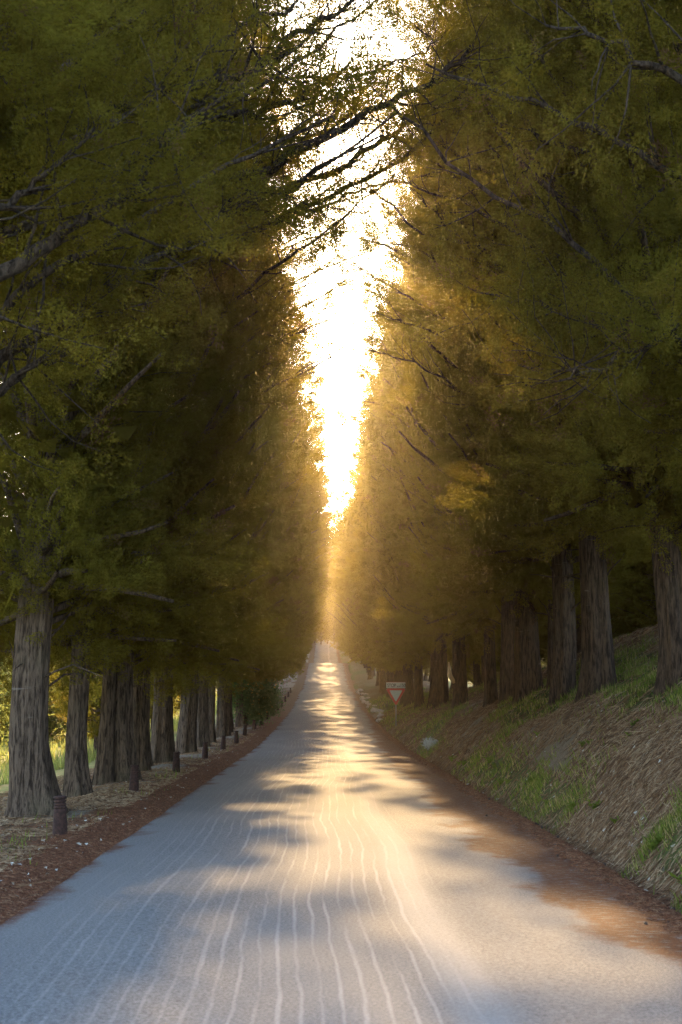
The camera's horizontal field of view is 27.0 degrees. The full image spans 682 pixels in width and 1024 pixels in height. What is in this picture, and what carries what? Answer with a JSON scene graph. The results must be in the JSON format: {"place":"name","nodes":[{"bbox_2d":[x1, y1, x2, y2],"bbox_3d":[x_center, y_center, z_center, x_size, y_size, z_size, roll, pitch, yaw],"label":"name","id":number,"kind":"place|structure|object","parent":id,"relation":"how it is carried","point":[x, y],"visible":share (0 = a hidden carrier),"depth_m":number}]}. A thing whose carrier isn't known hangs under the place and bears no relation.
{"place":"outdoors","nodes":[
{"label":"outdoors","id":0,"kind":"place"},
{"bbox_2d":[5,0,443,529],"label":"sky","id":1,"kind":"structure","parent":0,"point":[331,393]},
{"bbox_2d":[0,634,681,1023],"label":"road","id":2,"kind":"structure","parent":0,"point":[324,852],"depth_m":10.54},
{"bbox_2d":[0,626,681,927],"bbox_3d":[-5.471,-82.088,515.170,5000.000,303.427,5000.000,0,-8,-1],"label":"ground","id":3,"kind":"structure","parent":0,"point":[358,674],"depth_m":22.34},
{"bbox_2d":[0,662,11,763],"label":"field shrub","id":4,"kind":"object","parent":3,"relation":"on","point":[2,732],"visible":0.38,"depth_m":45.30},
{"bbox_2d":[0,655,62,742],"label":"field shrub","id":5,"kind":"object","parent":3,"relation":"on","point":[9,695],"visible":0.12,"depth_m":58.31},
{"bbox_2d":[0,315,67,731],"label":"cypress tree","id":6,"kind":"object","parent":3,"relation":"on","point":[9,684],"visible":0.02,"depth_m":27.60},
{"bbox_2d":[7,666,96,739],"bbox_3d":[-13.463,8.742,65.476,8.815,5.224,9.220,6,-9,-36],"label":"field shrub","id":7,"kind":"object","parent":3,"relation":"on","point":[53,731],"visible":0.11,"depth_m":63.20},
{"bbox_2d":[52,796,66,834],"bbox_3d":[-3.258,3.591,16.491,0.176,0.593,0.176,-6,-10,26],"label":"bollard","id":8,"kind":"object","parent":3,"relation":"on","point":[60,819],"visible":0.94,"depth_m":16.44},
{"bbox_2d":[50,664,153,752],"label":"cypress tree","id":9,"kind":"object","parent":3,"relation":"on","point":[93,727],"visible":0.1,"depth_m":50.79},
{"bbox_2d":[0,694,216,785],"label":"meadow grass","id":10,"kind":"structure","parent":3,"relation":"on","point":[56,763],"depth_m":50.05},
{"bbox_2d":[0,725,265,871],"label":"wood chips","id":11,"kind":"object","parent":3,"relation":"on","point":[45,832],"visible":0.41,"depth_m":21.90},
{"bbox_2d":[129,765,138,791],"bbox_3d":[-3.517,4.598,24.172,0.176,0.593,0.176,7,-11,-35],"label":"bollard","id":12,"kind":"object","parent":3,"relation":"on","point":[134,780],"visible":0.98,"depth_m":24.12},
{"bbox_2d":[0,0,278,378],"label":"cypress tree","id":13,"kind":"object","parent":3,"relation":"on","point":[29,255],"visible":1,"depth_m":11.51},
{"bbox_2d":[150,673,179,731],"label":"cypress tree","id":14,"kind":"object","parent":3,"relation":"on","point":[151,711],"visible":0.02,"depth_m":71.03},
{"bbox_2d":[172,752,179,772],"bbox_3d":[-3.581,5.513,30.912,0.176,0.593,0.176,7,-11,-34],"label":"bollard","id":15,"kind":"object","parent":3,"relation":"on","point":[176,760],"visible":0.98,"depth_m":30.87},
{"bbox_2d":[173,687,180,715],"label":"cypress tree","id":16,"kind":"object","parent":3,"relation":"on","point":[177,701],"visible":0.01,"depth_m":89.07},
{"bbox_2d":[1,0,373,785],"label":"cypress tree","id":17,"kind":"object","parent":3,"relation":"on","point":[103,764],"visible":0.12,"depth_m":27.92},
{"bbox_2d":[202,742,207,758],"bbox_3d":[-3.639,6.454,38.046,0.176,0.593,0.176,5,-9,-22],"label":"bollard","id":18,"kind":"object","parent":3,"relation":"on","point":[205,751],"visible":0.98,"depth_m":37.99},
{"bbox_2d":[0,0,422,507],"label":"cypress tree","id":19,"kind":"object","parent":3,"relation":"on","point":[27,284],"visible":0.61,"depth_m":15.25},
{"bbox_2d":[220,735,225,749],"bbox_3d":[-3.667,7.256,44.293,0.176,0.593,0.176,4,-7,-14],"label":"bollard","id":20,"kind":"object","parent":3,"relation":"on","point":[223,742],"visible":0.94,"depth_m":44.25},
{"bbox_2d":[101,44,349,765],"bbox_3d":[-4.174,-5.282,35.937,8.189,23.794,7.663,2,-8,-13],"label":"cypress tree","id":21,"kind":"object","parent":3,"relation":"on","point":[315,272],"visible":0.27,"depth_m":35.38},
{"bbox_2d":[51,10,401,770],"bbox_3d":[-3.395,-6.022,33.086,8.971,24.481,7.590,2,-8,-17],"label":"cypress tree","id":22,"kind":"object","parent":3,"relation":"on","point":[141,714],"visible":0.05,"depth_m":31.68},
{"bbox_2d":[69,5,386,747],"bbox_3d":[-3.605,-5.067,40.176,9.466,24.481,7.590,-1,-8,10],"label":"cypress tree","id":23,"kind":"object","parent":3,"relation":"on","point":[302,373],"visible":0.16,"depth_m":40.43},
{"bbox_2d":[234,731,238,743],"bbox_3d":[-3.675,7.983,49.951,0.176,0.593,0.176,-3,-9,13],"label":"bollard","id":24,"kind":"object","parent":3,"relation":"on","point":[236,738],"visible":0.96,"depth_m":49.91},
{"bbox_2d":[88,0,393,763],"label":"cypress tree","id":25,"kind":"object","parent":3,"relation":"on","point":[162,744],"visible":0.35,"depth_m":36.80},
{"bbox_2d":[243,725,246,735],"bbox_3d":[-3.841,8.799,56.798,0.176,0.593,0.176,-3,-10,39],"label":"bollard","id":26,"kind":"object","parent":3,"relation":"on","point":[244,730],"visible":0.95,"depth_m":56.75},
{"bbox_2d":[215,674,285,725],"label":"leafy bush","id":27,"kind":"object","parent":3,"relation":"on","point":[257,703],"visible":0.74,"depth_m":69.14},
{"bbox_2d":[12,0,491,781],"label":"cypress tree","id":28,"kind":"object","parent":3,"relation":"on","point":[124,752],"visible":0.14,"depth_m":29.01},
{"bbox_2d":[151,217,370,742],"bbox_3d":[-3.672,-3.417,53.035,8.964,24.481,7.590,-2,-8,12],"label":"cypress tree","id":29,"kind":"object","parent":3,"relation":"on","point":[212,691],"visible":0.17,"depth_m":52.92},
{"bbox_2d":[0,0,526,817],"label":"cypress tree","id":30,"kind":"object","parent":3,"relation":"on","point":[46,558],"visible":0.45,"depth_m":20.40},
{"bbox_2d":[0,0,527,798],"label":"cypress tree","id":31,"kind":"object","parent":3,"relation":"on","point":[76,774],"visible":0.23,"depth_m":24.07},
{"bbox_2d":[150,96,377,747],"bbox_3d":[-3.554,-4.447,48.836,9.524,25.426,7.897,-1,-8,8],"label":"cypress tree","id":32,"kind":"object","parent":3,"relation":"on","point":[202,727],"visible":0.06,"depth_m":48.47},
{"bbox_2d":[217,257,328,732],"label":"cypress tree","id":33,"kind":"object","parent":3,"relation":"on","point":[300,547],"visible":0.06,"depth_m":62.15},
{"bbox_2d":[264,679,287,715],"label":"leafy bush","id":34,"kind":"object","parent":3,"relation":"on","point":[277,700],"visible":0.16,"depth_m":83.18},
{"bbox_2d":[231,364,325,729],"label":"cypress tree","id":35,"kind":"object","parent":3,"relation":"on","point":[299,509],"depth_m":65.41},
{"bbox_2d":[173,109,384,753],"bbox_3d":[-3.108,-4.216,44.194,9.085,23.794,7.663,0,-8,-2],"label":"cypress tree","id":36,"kind":"object","parent":3,"relation":"on","point":[186,739],"visible":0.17,"depth_m":43.00},
{"bbox_2d":[235,252,329,726],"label":"cypress tree","id":37,"kind":"object","parent":3,"relation":"on","point":[240,717],"visible":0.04,"depth_m":70.41},
{"bbox_2d":[216,272,362,737],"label":"cypress tree","id":38,"kind":"object","parent":3,"relation":"on","point":[222,723],"visible":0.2,"depth_m":56.78},
{"bbox_2d":[267,379,318,682],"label":"cypress tree","id":39,"kind":"object","parent":3,"relation":"on","point":[298,599],"visible":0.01,"depth_m":78.72},
{"bbox_2d":[268,444,321,681],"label":"cypress tree","id":40,"kind":"object","parent":3,"relation":"on","point":[312,448],"depth_m":83.41},
{"bbox_2d":[270,398,329,677],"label":"cypress tree","id":41,"kind":"object","parent":3,"relation":"on","point":[310,524],"visible":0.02,"depth_m":74.86},
{"bbox_2d":[277,414,327,681],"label":"cypress tree","id":42,"kind":"object","parent":3,"relation":"on","point":[304,602],"visible":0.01,"depth_m":88.06},
{"bbox_2d":[284,493,322,675],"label":"cypress tree","id":43,"kind":"object","parent":3,"relation":"on","point":[318,558],"depth_m":111.56},
{"bbox_2d":[274,564,335,683],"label":"cypress tree","id":44,"kind":"object","parent":3,"relation":"on","point":[328,593],"visible":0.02,"depth_m":161.93},
{"bbox_2d":[280,581,330,679],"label":"cypress tree","id":45,"kind":"object","parent":3,"relation":"on","point":[322,591],"depth_m":167.15},
{"bbox_2d":[271,468,343,685],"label":"cypress tree","id":46,"kind":"object","parent":3,"relation":"on","point":[335,556],"depth_m":136.54},
{"bbox_2d":[267,393,349,681],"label":"cypress tree","id":47,"kind":"object","parent":3,"relation":"on","point":[323,576],"visible":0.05,"depth_m":105.12},
{"bbox_2d":[275,397,347,680],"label":"cypress tree","id":48,"kind":"object","parent":3,"relation":"on","point":[329,535],"visible":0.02,"depth_m":97.59},
{"bbox_2d":[294,514,329,651],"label":"cypress tree","id":49,"kind":"object","parent":3,"relation":"on","point":[314,586],"depth_m":133.17},
{"bbox_2d":[285,390,339,675],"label":"cypress tree","id":50,"kind":"object","parent":3,"relation":"on","point":[321,504],"visible":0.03,"depth_m":93.36},
{"bbox_2d":[287,428,337,673],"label":"cypress tree","id":51,"kind":"object","parent":3,"relation":"on","point":[321,496],"depth_m":102.50},
{"bbox_2d":[291,526,338,674],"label":"cypress tree","id":52,"kind":"object","parent":3,"relation":"on","point":[329,559],"depth_m":120.58},
{"bbox_2d":[296,539,333,653],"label":"cypress tree","id":53,"kind":"object","parent":3,"relation":"on","point":[306,651],"visible":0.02,"depth_m":180.21},
{"bbox_2d":[299,505,334,647],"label":"cypress tree","id":54,"kind":"object","parent":3,"relation":"on","point":[307,645],"visible":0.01,"depth_m":189.92},
{"bbox_2d":[302,581,331,652],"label":"cypress tree","id":55,"kind":"object","parent":3,"relation":"on","point":[327,601],"visible":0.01,"depth_m":222.54},
{"bbox_2d":[297,509,337,646],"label":"cypress tree","id":56,"kind":"object","parent":3,"relation":"on","point":[324,588],"visible":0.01,"depth_m":177.42},
{"bbox_2d":[289,391,347,657],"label":"cypress tree","id":57,"kind":"object","parent":3,"relation":"on","point":[308,586],"visible":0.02,"depth_m":114.27},
{"bbox_2d":[305,586,331,654],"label":"cypress tree","id":58,"kind":"object","parent":3,"relation":"on","point":[328,606],"visible":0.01,"depth_m":241.76},
{"bbox_2d":[308,554,333,649],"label":"cypress tree","id":59,"kind":"object","parent":3,"relation":"on","point":[321,613],"visible":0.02,"depth_m":253.68},
{"bbox_2d":[298,468,344,663],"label":"cypress tree","id":60,"kind":"object","parent":3,"relation":"on","point":[321,563],"depth_m":118.47},
{"bbox_2d":[313,611,330,644],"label":"cypress tree","id":61,"kind":"object","parent":3,"relation":"on","point":[321,633],"visible":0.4,"depth_m":328.73},
{"bbox_2d":[324,606,331,643],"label":"cypress tree","id":62,"kind":"object","parent":3,"relation":"on","point":[327,622],"visible":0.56,"depth_m":330.73},
{"bbox_2d":[323,606,339,644],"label":"cypress tree","id":63,"kind":"object","parent":3,"relation":"on","point":[332,629],"visible":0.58,"depth_m":327.83},
{"bbox_2d":[330,555,348,650],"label":"cypress tree","id":64,"kind":"object","parent":3,"relation":"on","point":[336,594],"visible":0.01,"depth_m":231.80},
{"bbox_2d":[325,540,354,655],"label":"cypress tree","id":65,"kind":"object","parent":3,"relation":"on","point":[340,647],"visible":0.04,"depth_m":235.73},
{"bbox_2d":[327,509,353,640],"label":"cypress tree","id":66,"kind":"object","parent":3,"relation":"on","point":[347,631],"visible":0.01,"depth_m":194.36},
{"bbox_2d":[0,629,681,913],"bbox_3d":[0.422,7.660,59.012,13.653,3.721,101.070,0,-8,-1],"label":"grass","id":67,"kind":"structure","parent":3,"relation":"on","point":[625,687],"depth_m":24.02},
{"bbox_2d":[0,635,681,950],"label":"fallen leaves","id":68,"kind":"object","parent":3,"relation":"on","point":[650,897],"depth_m":15.51},
{"bbox_2d":[327,538,361,663],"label":"cypress tree","id":69,"kind":"object","parent":3,"relation":"on","point":[352,630],"visible":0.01,"depth_m":190.98},
{"bbox_2d":[328,532,363,664],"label":"cypress tree","id":70,"kind":"object","parent":3,"relation":"on","point":[345,607],"visible":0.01,"depth_m":187.38},
{"bbox_2d":[329,431,364,653],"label":"cypress tree","id":71,"kind":"object","parent":3,"relation":"on","point":[333,587],"visible":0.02,"depth_m":127.03},
{"bbox_2d":[329,536,366,667],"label":"cypress tree","id":72,"kind":"object","parent":3,"relation":"on","point":[344,601],"visible":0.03,"depth_m":182.85},
{"bbox_2d":[334,504,366,669],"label":"cypress tree","id":73,"kind":"object","parent":3,"relation":"on","point":[345,641],"visible":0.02,"depth_m":176.68},
{"bbox_2d":[333,496,367,674],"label":"cypress tree","id":74,"kind":"object","parent":3,"relation":"on","point":[337,522],"visible":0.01,"depth_m":169.93},
{"bbox_2d":[329,524,375,679],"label":"cypress tree","id":75,"kind":"object","parent":3,"relation":"on","point":[370,673],"visible":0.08,"depth_m":159.91},
{"bbox_2d":[329,450,379,685],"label":"cypress tree","id":76,"kind":"object","parent":3,"relation":"on","point":[351,642],"visible":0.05,"depth_m":135.70},
{"bbox_2d":[338,453,371,665],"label":"cypress tree","id":77,"kind":"object","parent":3,"relation":"on","point":[345,570],"depth_m":122.86},
{"bbox_2d":[333,468,381,692],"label":"cypress tree","id":78,"kind":"object","parent":3,"relation":"on","point":[354,607],"visible":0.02,"depth_m":118.63},
{"bbox_2d":[331,437,391,697],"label":"cypress tree","id":79,"kind":"object","parent":3,"relation":"on","point":[389,674],"visible":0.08,"depth_m":106.07},
{"bbox_2d":[342,464,386,694],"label":"cypress tree","id":80,"kind":"object","parent":3,"relation":"on","point":[384,677],"visible":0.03,"depth_m":113.07},
{"bbox_2d":[333,408,397,681],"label":"cypress tree","id":81,"kind":"object","parent":3,"relation":"on","point":[395,675],"visible":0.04,"depth_m":101.72},
{"bbox_2d":[337,423,399,700],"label":"cypress tree","id":82,"kind":"object","parent":3,"relation":"on","point":[353,505],"visible":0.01,"depth_m":97.19},
{"bbox_2d":[344,478,392,676],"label":"cypress tree","id":83,"kind":"object","parent":3,"relation":"on","point":[347,588],"depth_m":109.97},
{"bbox_2d":[339,419,413,669],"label":"cypress tree","id":84,"kind":"object","parent":3,"relation":"on","point":[348,508],"visible":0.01,"depth_m":92.68},
{"bbox_2d":[334,309,429,704],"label":"cypress tree","id":85,"kind":"object","parent":3,"relation":"on","point":[359,462],"visible":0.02,"depth_m":85.03},
{"bbox_2d":[343,345,429,706],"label":"cypress tree","id":86,"kind":"object","parent":3,"relation":"on","point":[409,697],"visible":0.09,"depth_m":79.43},
{"bbox_2d":[355,476,424,699],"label":"cypress tree","id":87,"kind":"object","parent":3,"relation":"on","point":[391,670],"depth_m":87.10},
{"bbox_2d":[386,682,404,726],"bbox_3d":[2.491,8.865,64.449,0.863,2.306,0.090,0,-8,2],"label":"yield sign","id":88,"kind":"object","parent":3,"relation":"on","point":[395,690],"visible":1,"depth_m":64.50},
{"bbox_2d":[328,168,473,708],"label":"cypress tree","id":89,"kind":"object","parent":3,"relation":"on","point":[441,691],"visible":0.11,"depth_m":61.91},
{"bbox_2d":[332,287,469,689],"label":"cypress tree","id":90,"kind":"object","parent":3,"relation":"on","point":[370,467],"visible":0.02,"depth_m":76.46},
{"bbox_2d":[345,297,466,709],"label":"cypress tree","id":91,"kind":"object","parent":3,"relation":"on","point":[419,698],"visible":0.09,"depth_m":70.83},
{"bbox_2d":[327,165,500,709],"bbox_3d":[3.526,-3.968,53.951,8.492,23.417,7.120,2,-8,-15],"label":"cypress tree","id":92,"kind":"object","parent":3,"relation":"on","point":[458,678],"visible":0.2,"depth_m":53.22},
{"bbox_2d":[345,248,483,707],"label":"cypress tree","id":93,"kind":"object","parent":3,"relation":"on","point":[397,526],"visible":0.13,"depth_m":66.83},
{"bbox_2d":[421,734,439,749],"bbox_3d":[2.708,6.934,42.819,0.627,0.527,2.333,0,-8,-1],"label":"silver plant","id":94,"kind":"object","parent":3,"relation":"on","point":[430,742],"visible":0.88,"depth_m":42.84},
{"bbox_2d":[329,0,547,703],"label":"cypress tree","id":95,"kind":"object","parent":3,"relation":"on","point":[506,684],"visible":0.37,"depth_m":40.42},
{"bbox_2d":[339,54,580,707],"bbox_3d":[3.925,-4.953,44.233,8.281,22.566,7.192,1,-8,-10],"label":"cypress tree","id":96,"kind":"object","parent":3,"relation":"on","point":[488,626],"visible":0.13,"depth_m":43.45},
{"bbox_2d":[466,656,480,685],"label":"cypress tree","id":97,"kind":"object","parent":3,"relation":"on","point":[476,675],"visible":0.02,"depth_m":94.58},
{"bbox_2d":[466,660,480,685],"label":"cypress tree","id":98,"kind":"object","parent":3,"relation":"on","point":[469,670],"visible":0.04,"depth_m":101.14},
{"bbox_2d":[353,0,611,706],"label":"cypress tree","id":99,"kind":"object","parent":3,"relation":"on","point":[527,673],"visible":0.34,"depth_m":35.35},
{"bbox_2d":[469,643,500,684],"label":"cypress tree","id":100,"kind":"object","parent":3,"relation":"on","point":[482,669],"depth_m":82.15},
{"bbox_2d":[478,653,500,677],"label":"cypress tree","id":101,"kind":"object","parent":3,"relation":"on","point":[498,666],"visible":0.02,"depth_m":84.99},
{"bbox_2d":[350,0,653,689],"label":"cypress tree","id":102,"kind":"object","parent":3,"relation":"on","point":[474,409],"visible":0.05,"depth_m":33.42},
{"bbox_2d":[334,0,681,511],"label":"cypress tree","id":103,"kind":"object","parent":3,"relation":"on","point":[656,346],"visible":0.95,"depth_m":16.83},
{"bbox_2d":[373,0,643,706],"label":"cypress tree","id":104,"kind":"object","parent":3,"relation":"on","point":[563,676],"visible":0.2,"depth_m":30.25},
{"bbox_2d":[350,0,681,703],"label":"cypress tree","id":105,"kind":"object","parent":3,"relation":"on","point":[597,669],"visible":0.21,"depth_m":26.34},
{"bbox_2d":[495,642,546,679],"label":"cypress tree","id":106,"kind":"object","parent":3,"relation":"on","point":[499,648],"depth_m":79.83},
{"bbox_2d":[374,0,681,699],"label":"cypress tree","id":107,"kind":"object","parent":3,"relation":"on","point":[658,510],"visible":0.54,"depth_m":21.40},
{"bbox_2d":[374,624,681,911],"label":"dry straw","id":108,"kind":"object","parent":3,"relation":"on","point":[622,748],"visible":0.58,"depth_m":19.78},
{"bbox_2d":[514,620,547,650],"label":"cypress tree","id":109,"kind":"object","parent":3,"relation":"on","point":[542,646],"depth_m":62.41},
{"bbox_2d":[540,636,546,665],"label":"cypress tree","id":110,"kind":"object","parent":3,"relation":"on","point":[545,662],"depth_m":68.68},
{"bbox_2d":[458,0,681,373],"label":"cypress tree","id":111,"kind":"object","parent":3,"relation":"on","point":[664,69],"visible":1,"depth_m":12.83},
{"bbox_2d":[543,591,621,631],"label":"cypress tree","id":112,"kind":"object","parent":3,"relation":"on","point":[610,607],"depth_m":55.61},
{"bbox_2d":[585,799,602,809],"bbox_3d":[3.054,3.540,17.226,0.244,0.141,0.276,7,-11,-44],"label":"weed","id":113,"kind":"object","parent":3,"relation":"on","point":[595,804],"visible":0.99,"depth_m":17.22},
{"bbox_2d":[544,572,654,652],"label":"cypress tree","id":114,"kind":"object","parent":3,"relation":"on","point":[578,636],"visible":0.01,"depth_m":50.49},
{"bbox_2d":[576,590,639,651],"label":"cypress tree","id":115,"kind":"object","parent":3,"relation":"on","point":[612,615],"visible":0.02,"depth_m":57.77},
{"bbox_2d":[608,463,655,602],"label":"cypress tree","id":116,"kind":"object","parent":3,"relation":"on","point":[636,582],"depth_m":43.68},
{"bbox_2d":[609,580,655,637],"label":"cypress tree","id":117,"kind":"object","parent":3,"relation":"on","point":[628,627],"visible":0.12,"depth_m":52.87},
{"bbox_2d":[609,567,657,627],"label":"cypress tree","id":118,"kind":"object","parent":3,"relation":"on","point":[651,617],"visible":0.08,"depth_m":46.99},
{"bbox_2d":[614,533,681,580],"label":"cypress tree","id":119,"kind":"object","parent":3,"relation":"on","point":[637,565],"depth_m":38.26},
{"bbox_2d":[642,834,666,849],"bbox_3d":[3.020,3.154,13.610,0.217,0.160,0.269,1,-8,-9],"label":"weed","id":120,"kind":"object","parent":3,"relation":"on","point":[660,838],"visible":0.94,"depth_m":13.58},
{"bbox_2d":[665,867,681,883],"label":"weed","id":121,"kind":"object","parent":3,"relation":"on","point":[672,874],"visible":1,"depth_m":11.45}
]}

